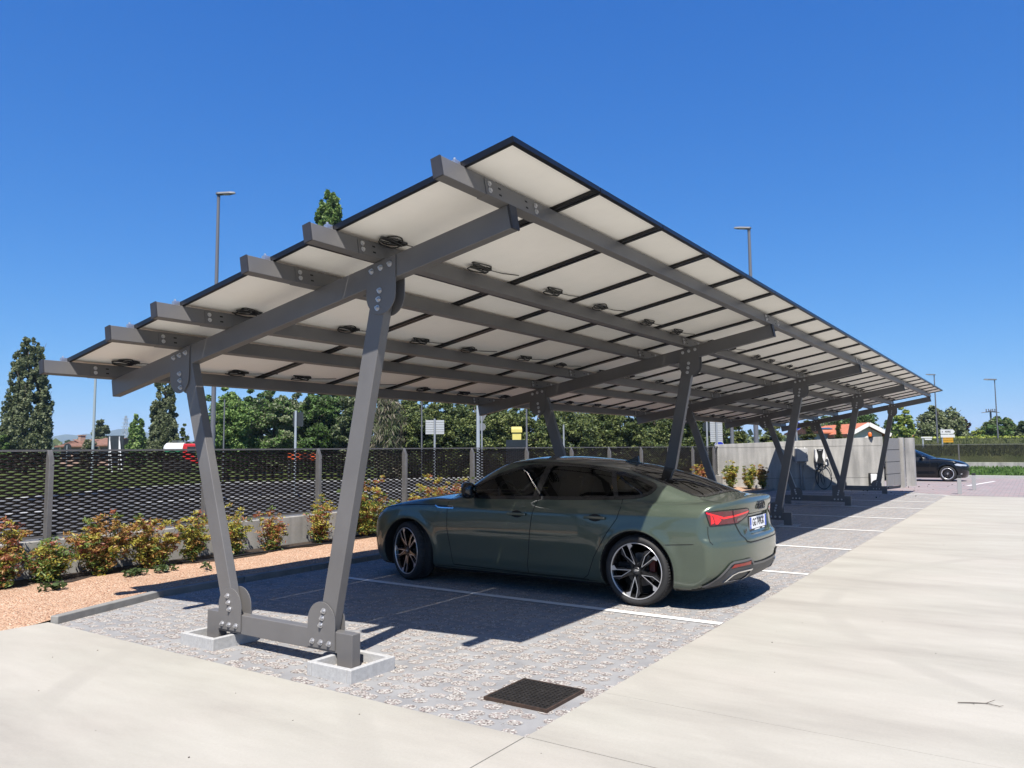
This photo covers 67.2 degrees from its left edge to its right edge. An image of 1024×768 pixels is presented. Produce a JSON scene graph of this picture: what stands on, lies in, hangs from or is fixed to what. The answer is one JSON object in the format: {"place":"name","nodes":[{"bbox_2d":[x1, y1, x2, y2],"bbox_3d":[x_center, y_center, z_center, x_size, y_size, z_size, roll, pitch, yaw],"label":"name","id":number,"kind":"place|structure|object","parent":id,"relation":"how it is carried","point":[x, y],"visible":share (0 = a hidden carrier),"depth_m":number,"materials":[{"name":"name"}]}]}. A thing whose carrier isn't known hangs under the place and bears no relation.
{"place":"outdoors","nodes":[
{"label":"outdoors","id":0,"kind":"place"},
{"bbox_2d":[52,429,193,448],"bbox_3d":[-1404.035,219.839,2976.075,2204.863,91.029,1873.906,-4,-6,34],"label":"hills","id":1,"kind":"structure","parent":0,"point":[66,437],"depth_m":2839.10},
{"bbox_2d":[162,443,197,471],"bbox_3d":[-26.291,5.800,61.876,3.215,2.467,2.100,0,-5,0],"label":"tanker lorry","id":2,"kind":"object","parent":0,"point":[178,446],"visible":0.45,"depth_m":61.00,"materials":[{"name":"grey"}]},
{"bbox_2d":[0,480,466,542],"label":"road","id":3,"kind":"structure","parent":0,"point":[194,505],"depth_m":23.18,"materials":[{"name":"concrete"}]},
{"bbox_2d":[21,500,185,517],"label":"road kerb","id":4,"kind":"structure","parent":3,"relation":"on","point":[106,507],"depth_m":20.91,"materials":[{"name":"concrete"}]},
{"bbox_2d":[210,191,235,448],"bbox_3d":[-8.936,-1.191,23.759,0.613,9.687,0.204,0,-5,0],"label":"street lamp","id":5,"kind":"object","parent":3,"relation":"on","point":[213,397],"visible":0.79,"depth_m":23.92,"materials":[{"name":"grey"}]},
{"bbox_2d":[293,411,303,496],"bbox_3d":[-7.237,2.370,26.003,0.344,2.940,0.115,0,-5,-9],"label":"road sign","id":6,"kind":"object","parent":3,"relation":"on","point":[297,418],"visible":0.57,"depth_m":26.06,"materials":[{"name":"grey"}]},
{"bbox_2d":[426,419,443,483],"bbox_3d":[-2.999,2.747,29.993,0.721,2.792,0.124,0,-5,-9],"label":"road sign","id":7,"kind":"object","parent":3,"relation":"on","point":[434,425],"visible":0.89,"depth_m":30.09,"materials":[{"name":"grey"}]},
{"bbox_2d":[476,405,479,480],"bbox_3d":[-1.315,2.386,30.000,0.236,3.484,0.236,-1,-5,12],"label":"pole","id":8,"kind":"object","parent":3,"relation":"on","point":[477,430],"visible":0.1,"depth_m":30.00,"materials":[{"name":"grey"}]},
{"bbox_2d":[710,422,722,444],"bbox_3d":[8.258,2.793,30.996,0.521,2.680,0.124,0,-5,-9],"label":"road sign","id":9,"kind":"object","parent":3,"relation":"on","point":[716,428],"visible":0.83,"depth_m":31.09,"materials":[{"name":"grey"}]},
{"bbox_2d":[734,227,758,442],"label":"street lamp","id":10,"kind":"object","parent":3,"relation":"on","point":[756,433],"visible":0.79,"depth_m":40.76,"materials":[{"name":"grey"}]},
{"bbox_2d":[0,456,994,624],"bbox_3d":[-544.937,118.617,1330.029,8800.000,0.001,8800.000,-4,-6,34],"label":"ground","id":11,"kind":"structure","parent":0,"point":[138,480],"depth_m":46.81,"materials":[{"name":"green plant"}]},
{"bbox_2d":[0,434,10,471],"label":"round bush","id":12,"kind":"object","parent":11,"relation":"on","point":[4,446],"visible":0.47,"depth_m":60.01,"materials":[{"name":"green plant"}]},
{"bbox_2d":[0,336,54,471],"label":"poplar tree","id":13,"kind":"object","parent":11,"relation":"on","point":[17,419],"visible":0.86,"depth_m":61.46,"materials":[{"name":"green plant"}]},
{"bbox_2d":[54,435,100,465],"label":"house","id":14,"kind":"structure","parent":11,"relation":"on","point":[77,443],"depth_m":91.98,"materials":[{"name":"brown tile"}]},
{"bbox_2d":[80,439,99,467],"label":"round bush","id":15,"kind":"object","parent":11,"relation":"on","point":[87,444],"visible":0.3,"depth_m":77.52,"materials":[{"name":"green plant"}]},
{"bbox_2d":[89,379,96,481],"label":"pole","id":16,"kind":"object","parent":11,"relation":"on","point":[94,416],"visible":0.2,"depth_m":40.06,"materials":[{"name":"grey"}]},
{"bbox_2d":[90,418,110,438],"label":"round tree","id":17,"kind":"object","parent":11,"relation":"on","point":[101,429],"visible":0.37,"depth_m":109.92,"materials":[{"name":"green plant"}]},
{"bbox_2d":[50,589,164,623],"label":"kerb","id":18,"kind":"structure","parent":11,"relation":"on","point":[97,609],"depth_m":7.35,"materials":[{"name":"concrete"}]},
{"bbox_2d":[95,438,130,464],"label":"house","id":19,"kind":"structure","parent":11,"relation":"on","point":[102,443],"depth_m":90.70,"materials":[{"name":"pink tile"}]},
{"bbox_2d":[107,436,123,471],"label":"billboard","id":20,"kind":"object","parent":11,"relation":"on","point":[115,442],"visible":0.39,"depth_m":61.96,"materials":[{"name":"black"}]},
{"bbox_2d":[124,413,146,466],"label":"poplar tree","id":21,"kind":"object","parent":11,"relation":"on","point":[137,437],"visible":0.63,"depth_m":79.69,"materials":[{"name":"green plant"}]},
{"bbox_2d":[145,383,179,470],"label":"poplar tree","id":22,"kind":"object","parent":11,"relation":"on","point":[163,428],"visible":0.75,"depth_m":65.55,"materials":[{"name":"green plant"}]},
{"bbox_2d":[175,423,191,458],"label":"round tree","id":23,"kind":"object","parent":11,"relation":"on","point":[182,432],"visible":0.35,"depth_m":63.86,"materials":[{"name":"green plant"}]},
{"bbox_2d":[161,576,243,595],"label":"kerb","id":24,"kind":"structure","parent":11,"relation":"on","point":[191,587],"depth_m":8.39,"materials":[{"name":"concrete"}]},
{"bbox_2d":[195,387,256,478],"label":"round tree","id":25,"kind":"object","parent":11,"relation":"on","point":[237,430],"visible":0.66,"depth_m":43.22,"materials":[{"name":"green plant"}]},
{"bbox_2d":[228,389,272,473],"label":"round tree","id":26,"kind":"object","parent":11,"relation":"on","point":[250,401],"visible":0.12,"depth_m":54.66,"materials":[{"name":"green plant"}]},
{"bbox_2d":[0,622,523,767],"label":"concrete slab","id":27,"kind":"structure","parent":11,"relation":"on","point":[134,705],"depth_m":4.33,"materials":[{"name":"concrete"}]},
{"bbox_2d":[246,390,300,476],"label":"round tree","id":28,"kind":"object","parent":11,"relation":"on","point":[280,419],"visible":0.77,"depth_m":45.50,"materials":[{"name":"green plant"}]},
{"bbox_2d":[243,565,310,581],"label":"kerb","id":29,"kind":"structure","parent":11,"relation":"on","point":[275,573],"depth_m":9.31,"materials":[{"name":"concrete"}]},
{"bbox_2d":[273,393,320,471],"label":"round tree","id":30,"kind":"object","parent":11,"relation":"on","point":[294,398],"visible":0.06,"depth_m":56.80,"materials":[{"name":"green plant"}]},
{"bbox_2d":[293,395,339,474],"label":"round tree","id":31,"kind":"object","parent":11,"relation":"on","point":[313,432],"visible":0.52,"depth_m":46.35,"materials":[{"name":"green plant"}]},
{"bbox_2d":[307,189,343,411],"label":"poplar tree","id":32,"kind":"object","parent":11,"relation":"on","point":[329,211],"visible":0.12,"depth_m":58.97,"materials":[{"name":"green plant"}]},
{"bbox_2d":[317,395,351,470],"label":"round tree","id":33,"kind":"object","parent":11,"relation":"on","point":[337,410],"visible":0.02,"depth_m":56.71,"materials":[{"name":"green plant"}]},
{"bbox_2d":[309,556,366,570],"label":"kerb","id":34,"kind":"structure","parent":11,"relation":"on","point":[324,565],"depth_m":9.97,"materials":[{"name":"concrete"}]},
{"bbox_2d":[329,396,372,473],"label":"round tree","id":35,"kind":"object","parent":11,"relation":"on","point":[340,433],"visible":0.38,"depth_m":45.30,"materials":[{"name":"green plant"}]},
{"bbox_2d":[0,475,722,580],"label":"dwarf wall","id":36,"kind":"structure","parent":11,"relation":"on","point":[299,527],"depth_m":10.82,"materials":[{"name":"concrete"}]},
{"bbox_2d":[0,446,718,540],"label":"fence","id":37,"kind":"object","parent":36,"relation":"on","point":[648,455],"visible":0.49,"depth_m":10.73,"materials":[{"name":"grey metal"}]},
{"bbox_2d":[0,487,763,630],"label":"gravel bed","id":38,"kind":"object","parent":11,"relation":"on","point":[25,605],"visible":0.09,"depth_m":8.39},
{"bbox_2d":[37,580,67,592],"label":"weed","id":39,"kind":"object","parent":38,"relation":"on","point":[56,585],"visible":1,"depth_m":7.89,"materials":[{"name":"green plant"}]},
{"bbox_2d":[121,568,148,576],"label":"weed","id":40,"kind":"object","parent":38,"relation":"on","point":[133,571],"visible":1,"depth_m":8.80,"materials":[{"name":"green plant"}]},
{"bbox_2d":[0,487,733,588],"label":"soil strip","id":41,"kind":"object","parent":38,"relation":"on","point":[72,577],"visible":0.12,"depth_m":9.33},
{"bbox_2d":[0,515,47,588],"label":"nandina shrub","id":42,"kind":"object","parent":41,"relation":"on","point":[9,558],"visible":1,"depth_m":8.07,"materials":[{"name":"brown plant"}]},
{"bbox_2d":[22,533,92,583],"bbox_3d":[-5.034,1.935,8.446,0.553,0.578,0.656,-4,-6,34],"label":"nandina shrub","id":43,"kind":"object","parent":41,"relation":"on","point":[52,564],"visible":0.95,"depth_m":8.35,"materials":[{"name":"green plant"}]},
{"bbox_2d":[63,508,142,575],"bbox_3d":[-4.728,1.836,8.924,0.559,0.810,0.852,-4,-6,34],"label":"nandina shrub","id":44,"kind":"object","parent":41,"relation":"on","point":[100,554],"visible":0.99,"depth_m":8.83,"materials":[{"name":"green plant"}]},
{"bbox_2d":[115,518,187,568],"bbox_3d":[-4.364,1.943,9.391,0.530,0.671,0.896,-2,-5,16],"label":"nandina shrub","id":45,"kind":"object","parent":41,"relation":"on","point":[153,551],"visible":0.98,"depth_m":9.28,"materials":[{"name":"green plant"}]},
{"bbox_2d":[167,509,210,560],"bbox_3d":[-4.050,1.956,9.752,0.452,0.697,0.692,-2,-5,12],"label":"nandina shrub","id":46,"kind":"object","parent":41,"relation":"on","point":[195,536],"visible":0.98,"depth_m":9.77,"materials":[{"name":"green plant"}]},
{"bbox_2d":[225,502,255,554],"bbox_3d":[-3.713,1.972,10.330,0.497,0.767,0.470,-4,-6,34],"label":"nandina shrub","id":47,"kind":"object","parent":41,"relation":"on","point":[237,527],"visible":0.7,"depth_m":10.29,"materials":[{"name":"green plant"}]},
{"bbox_2d":[157,535,376,565],"bbox_3d":[-1.450,2.532,13.476,0.144,0.039,10.154,-4,-6,34],"label":"irrigation hose","id":48,"kind":"object","parent":41,"relation":"on","point":[263,551],"visible":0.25,"depth_m":10.58,"materials":[{"name":"black rubber"}]},
{"bbox_2d":[252,505,288,550],"bbox_3d":[-3.366,2.060,10.880,0.423,0.689,0.622,-4,-6,34],"label":"nandina shrub","id":49,"kind":"object","parent":41,"relation":"on","point":[272,534],"visible":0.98,"depth_m":10.81,"materials":[{"name":"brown plant"}]},
{"bbox_2d":[302,494,336,542],"bbox_3d":[-2.864,2.043,11.606,0.532,0.816,0.607,-4,-6,34],"label":"nandina shrub","id":50,"kind":"object","parent":41,"relation":"on","point":[317,531],"visible":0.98,"depth_m":11.55,"materials":[{"name":"green plant"}]},
{"bbox_2d":[336,475,394,536],"bbox_3d":[-2.346,1.978,12.398,0.583,1.074,1.070,-4,-6,34],"label":"nandina shrub","id":51,"kind":"object","parent":41,"relation":"on","point":[366,523],"visible":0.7,"depth_m":12.35,"materials":[{"name":"green plant"}]},
{"bbox_2d":[408,474,449,500],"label":"nandina shrub","id":52,"kind":"object","parent":41,"relation":"on","point":[440,492],"visible":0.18,"depth_m":13.73,"materials":[{"name":"yellow plant"}]},
{"bbox_2d":[721,460,738,487],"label":"nandina shrub","id":53,"kind":"object","parent":38,"relation":"on","point":[731,475],"visible":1,"depth_m":26.43,"materials":[{"name":"green plant"}]},
{"bbox_2d":[742,464,758,488],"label":"nandina shrub","id":54,"kind":"object","parent":38,"relation":"on","point":[750,474],"visible":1,"depth_m":26.37,"materials":[{"name":"green plant"}]},
{"bbox_2d":[756,464,768,488],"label":"nandina shrub","id":55,"kind":"object","parent":38,"relation":"on","point":[761,478],"visible":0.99,"depth_m":26.47,"materials":[{"name":"green plant"}]},
{"bbox_2d":[370,398,407,478],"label":"weeping tree","id":56,"kind":"object","parent":11,"relation":"on","point":[390,421],"visible":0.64,"depth_m":41.47,"materials":[{"name":"green plant"}]},
{"bbox_2d":[10,429,786,456],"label":"wood","id":57,"kind":"object","parent":11,"relation":"on","point":[749,438],"depth_m":257.04,"materials":[{"name":"green plant"}]},
{"bbox_2d":[400,401,459,477],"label":"evergreen tree","id":58,"kind":"object","parent":11,"relation":"on","point":[413,414],"visible":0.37,"depth_m":42.82,"materials":[{"name":"green plant"}]},
{"bbox_2d":[414,402,472,476],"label":"evergreen tree","id":59,"kind":"object","parent":11,"relation":"on","point":[449,412],"visible":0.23,"depth_m":43.52,"materials":[{"name":"green plant"}]},
{"bbox_2d":[446,405,511,476],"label":"evergreen tree","id":60,"kind":"object","parent":11,"relation":"on","point":[492,432],"visible":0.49,"depth_m":42.97,"materials":[{"name":"green plant"}]},
{"bbox_2d":[58,490,947,737],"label":"paver parking","id":61,"kind":"structure","parent":11,"relation":"on","point":[458,656],"depth_m":6.79,"materials":[{"name":"stone"}]},
{"bbox_2d":[181,627,257,650],"bbox_3d":[-2.330,2.026,6.148,0.420,0.118,0.420,-4,-6,34],"label":"foot surround","id":62,"kind":"object","parent":61,"relation":"on","point":[198,638],"visible":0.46,"depth_m":6.00,"materials":[{"name":"concrete"}]},
{"bbox_2d":[307,650,394,684],"bbox_3d":[-1.101,1.942,5.283,0.420,0.118,0.420,-4,-6,34],"label":"foot surround","id":63,"kind":"object","parent":61,"relation":"on","point":[373,664],"visible":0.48,"depth_m":5.17,"materials":[{"name":"concrete"}]},
{"bbox_2d":[39,136,942,668],"bbox_3d":[4.646,1.154,15.395,5.004,3.258,24.319,-4,-6,34],"label":"solar carport","id":64,"kind":"object","parent":61,"relation":"on","point":[509,272],"visible":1,"depth_m":7.09,"materials":[{"name":"grey paint"}]},
{"bbox_2d":[326,575,722,624],"bbox_3d":[-0.220,2.189,7.985,4.885,0.001,0.100,-4,-6,34],"label":"parking line","id":65,"kind":"object","parent":61,"relation":"on","point":[599,608],"visible":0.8,"depth_m":7.58,"materials":[{"name":"white paint"}]},
{"bbox_2d":[484,678,584,712],"bbox_3d":[0.140,1.909,4.734,0.449,0.024,0.450,-4,-6,34],"label":"drain grate","id":66,"kind":"object","parent":61,"relation":"on","point":[536,695],"visible":1,"depth_m":4.70,"materials":[{"name":"metal"}]},
{"bbox_2d":[376,456,776,605],"bbox_3d":[0.528,1.559,9.004,4.812,1.430,2.199,-4,-6,34],"label":"parked car","id":67,"kind":"object","parent":61,"relation":"on","point":[634,531],"visible":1,"depth_m":7.86,"materials":[{"name":"green paint"}]},
{"bbox_2d":[473,408,533,463],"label":"evergreen tree","id":68,"kind":"object","parent":11,"relation":"on","point":[512,414],"visible":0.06,"depth_m":45.08,"materials":[{"name":"green plant"}]},
{"bbox_2d":[506,427,525,462],"bbox_3d":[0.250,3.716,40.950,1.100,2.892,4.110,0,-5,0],"label":"sign","id":69,"kind":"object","parent":11,"relation":"on","point":[516,440],"depth_m":38.95,"materials":[{"name":"yellow"}]},
{"bbox_2d":[506,440,525,462],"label":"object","id":70,"kind":"structure","parent":69,"relation":"in","point":[509,443],"depth_m":38.94,"materials":[{"name":"black"}]},
{"bbox_2d":[500,409,574,456],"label":"evergreen tree","id":71,"kind":"object","parent":11,"relation":"on","point":[540,436],"visible":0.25,"depth_m":44.02,"materials":[{"name":"green plant"}]},
{"bbox_2d":[472,737,651,767],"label":"concrete slab","id":72,"kind":"structure","parent":11,"relation":"on","point":[525,752],"depth_m":3.74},
{"bbox_2d":[534,411,602,456],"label":"evergreen tree","id":73,"kind":"object","parent":11,"relation":"on","point":[578,428],"visible":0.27,"depth_m":45.07,"materials":[{"name":"green plant"}]},
{"bbox_2d":[570,413,630,457],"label":"evergreen tree","id":74,"kind":"object","parent":11,"relation":"on","point":[599,433],"visible":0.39,"depth_m":45.89,"materials":[{"name":"green plant"}]},
{"bbox_2d":[593,415,661,463],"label":"evergreen tree","id":75,"kind":"object","parent":11,"relation":"on","point":[630,429],"visible":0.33,"depth_m":45.95,"materials":[{"name":"green plant"}]},
{"bbox_2d":[628,417,690,469],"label":"evergreen tree","id":76,"kind":"object","parent":11,"relation":"on","point":[662,427],"visible":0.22,"depth_m":46.94,"materials":[{"name":"green plant"}]},
{"bbox_2d":[653,421,715,472],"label":"evergreen tree","id":77,"kind":"object","parent":11,"relation":"on","point":[689,441],"visible":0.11,"depth_m":47.98,"materials":[{"name":"green plant"}]},
{"bbox_2d":[686,421,729,465],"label":"evergreen tree","id":78,"kind":"object","parent":11,"relation":"on","point":[724,430],"visible":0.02,"depth_m":49.93,"materials":[{"name":"green plant"}]},
{"bbox_2d":[712,425,749,466],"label":"conifer tree","id":79,"kind":"object","parent":11,"relation":"on","point":[740,437],"visible":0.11,"depth_m":45.61,"materials":[{"name":"green plant"}]},
{"bbox_2d":[526,693,998,767],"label":"concrete slab","id":80,"kind":"structure","parent":11,"relation":"on","point":[645,733],"depth_m":3.94,"materials":[{"name":"concrete"}]},
{"bbox_2d":[759,425,784,442],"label":"conifer tree","id":81,"kind":"object","parent":11,"relation":"on","point":[780,436],"visible":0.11,"depth_m":46.87,"materials":[{"name":"green plant"}]},
{"bbox_2d":[714,437,884,489],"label":"concrete wall","id":82,"kind":"structure","parent":11,"relation":"on","point":[864,461],"depth_m":27.06,"materials":[{"name":"grey"}]},
{"bbox_2d":[795,447,807,462],"bbox_3d":[10.140,2.490,27.004,0.400,0.560,0.222,-1,-5,5],"label":"electric cabinet","id":83,"kind":"object","parent":82,"relation":"attached to","point":[801,454],"visible":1,"depth_m":26.91,"materials":[{"name":"grey plastic"}]},
{"bbox_2d":[814,449,824,462],"bbox_3d":[10.760,2.517,26.967,0.350,0.490,0.174,-1,-5,5],"label":"wall charger","id":84,"kind":"object","parent":82,"relation":"attached to","point":[819,455],"depth_m":26.89,"materials":[{"name":"grey plastic"}]},
{"bbox_2d":[798,420,818,440],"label":"conifer tree","id":85,"kind":"object","parent":11,"relation":"on","point":[809,434],"visible":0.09,"depth_m":51.90,"materials":[{"name":"green plant"}]},
{"bbox_2d":[784,427,833,440],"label":"house","id":86,"kind":"structure","parent":11,"relation":"on","point":[826,431],"depth_m":75.75,"materials":[{"name":"orange"}]},
{"bbox_2d":[603,571,1023,767],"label":"concrete slab","id":87,"kind":"structure","parent":11,"relation":"on","point":[839,657],"depth_m":5.25,"materials":[{"name":"concrete"}]},
{"bbox_2d":[829,413,884,428],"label":"round tree","id":88,"kind":"object","parent":11,"relation":"on","point":[870,418],"visible":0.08,"depth_m":80.80,"materials":[{"name":"green plant"}]},
{"bbox_2d":[823,422,891,438],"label":"house","id":89,"kind":"structure","parent":11,"relation":"on","point":[862,430],"depth_m":70.10,"materials":[{"name":"white tile"}]},
{"bbox_2d":[892,407,916,437],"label":"round tree","id":90,"kind":"object","parent":11,"relation":"on","point":[901,427],"visible":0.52,"depth_m":65.83,"materials":[{"name":"green plant"}]},
{"bbox_2d":[816,518,1023,586],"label":"concrete slab","id":91,"kind":"structure","parent":11,"relation":"on","point":[975,551],"depth_m":10.73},
{"bbox_2d":[912,405,972,436],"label":"round tree","id":92,"kind":"object","parent":11,"relation":"on","point":[946,419],"visible":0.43,"depth_m":69.15,"materials":[{"name":"green plant"}]},
{"bbox_2d":[909,496,1023,521],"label":"concrete slab","id":93,"kind":"structure","parent":11,"relation":"on","point":[989,508],"depth_m":18.13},
{"bbox_2d":[970,475,1023,478],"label":"kerb","id":94,"kind":"structure","parent":11,"relation":"on","point":[999,476],"depth_m":35.10,"materials":[{"name":"concrete"}]},
{"bbox_2d":[976,416,1022,436],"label":"round tree","id":95,"kind":"object","parent":11,"relation":"on","point":[989,427],"visible":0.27,"depth_m":79.15,"materials":[{"name":"green plant"}]},
{"bbox_2d":[0,0,1023,440],"label":"sky","id":96,"kind":"structure","parent":0,"point":[871,152],"materials":[{"name":"blue"}]},
{"bbox_2d":[884,478,1023,496],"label":"block paving","id":97,"kind":"structure","parent":0,"point":[1001,487],"depth_m":27.58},
{"bbox_2d":[899,438,905,487],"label":"concrete pillar","id":98,"kind":"structure","parent":97,"relation":"on","point":[902,464],"depth_m":28.00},
{"bbox_2d":[885,438,900,488],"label":"sheet metal gate","id":99,"kind":"structure","parent":98,"relation":"attached to","point":[893,469],"depth_m":27.41,"materials":[{"name":"grey"}]},
{"bbox_2d":[904,438,916,485],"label":"concrete pillar","id":100,"kind":"structure","parent":97,"relation":"on","point":[910,461],"depth_m":29.14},
{"bbox_2d":[884,448,969,480],"bbox_3d":[17.610,3.503,33.822,4.244,1.432,1.953,-4,-6,34],"label":"parked car","id":101,"kind":"object","parent":97,"relation":"on","point":[930,466],"visible":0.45,"depth_m":32.58,"materials":[{"name":"black paint"}]},
{"bbox_2d":[938,447,1023,461],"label":"grass bank","id":102,"kind":"structure","parent":0,"point":[1019,460],"depth_m":52.67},
{"bbox_2d":[826,435,1023,455],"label":"tall grass","id":103,"kind":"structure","parent":102,"relation":"on","point":[1016,441],"depth_m":57.23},
{"bbox_2d":[910,435,1023,438],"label":"clipped hedge","id":104,"kind":"object","parent":102,"relation":"on","point":[983,437],"visible":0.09,"depth_m":65.70,"materials":[{"name":"green plant"}]},
{"bbox_2d":[969,465,1023,475],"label":"verge grass","id":105,"kind":"structure","parent":0,"point":[1004,470],"depth_m":36.91,"materials":[{"name":"green plant"}]},
{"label":"grass verge","id":106,"kind":"structure","parent":0,"visible":0},
{"bbox_2d":[965,462,1023,467],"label":"wall","id":107,"kind":"structure","parent":106,"relation":"on","point":[989,464],"depth_m":39.92,"materials":[{"name":"concrete"}]},
{"bbox_2d":[904,444,1023,461],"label":"fence","id":108,"kind":"object","parent":107,"relation":"on","point":[933,448],"visible":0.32,"depth_m":40.62,"materials":[{"name":"grey metal"}]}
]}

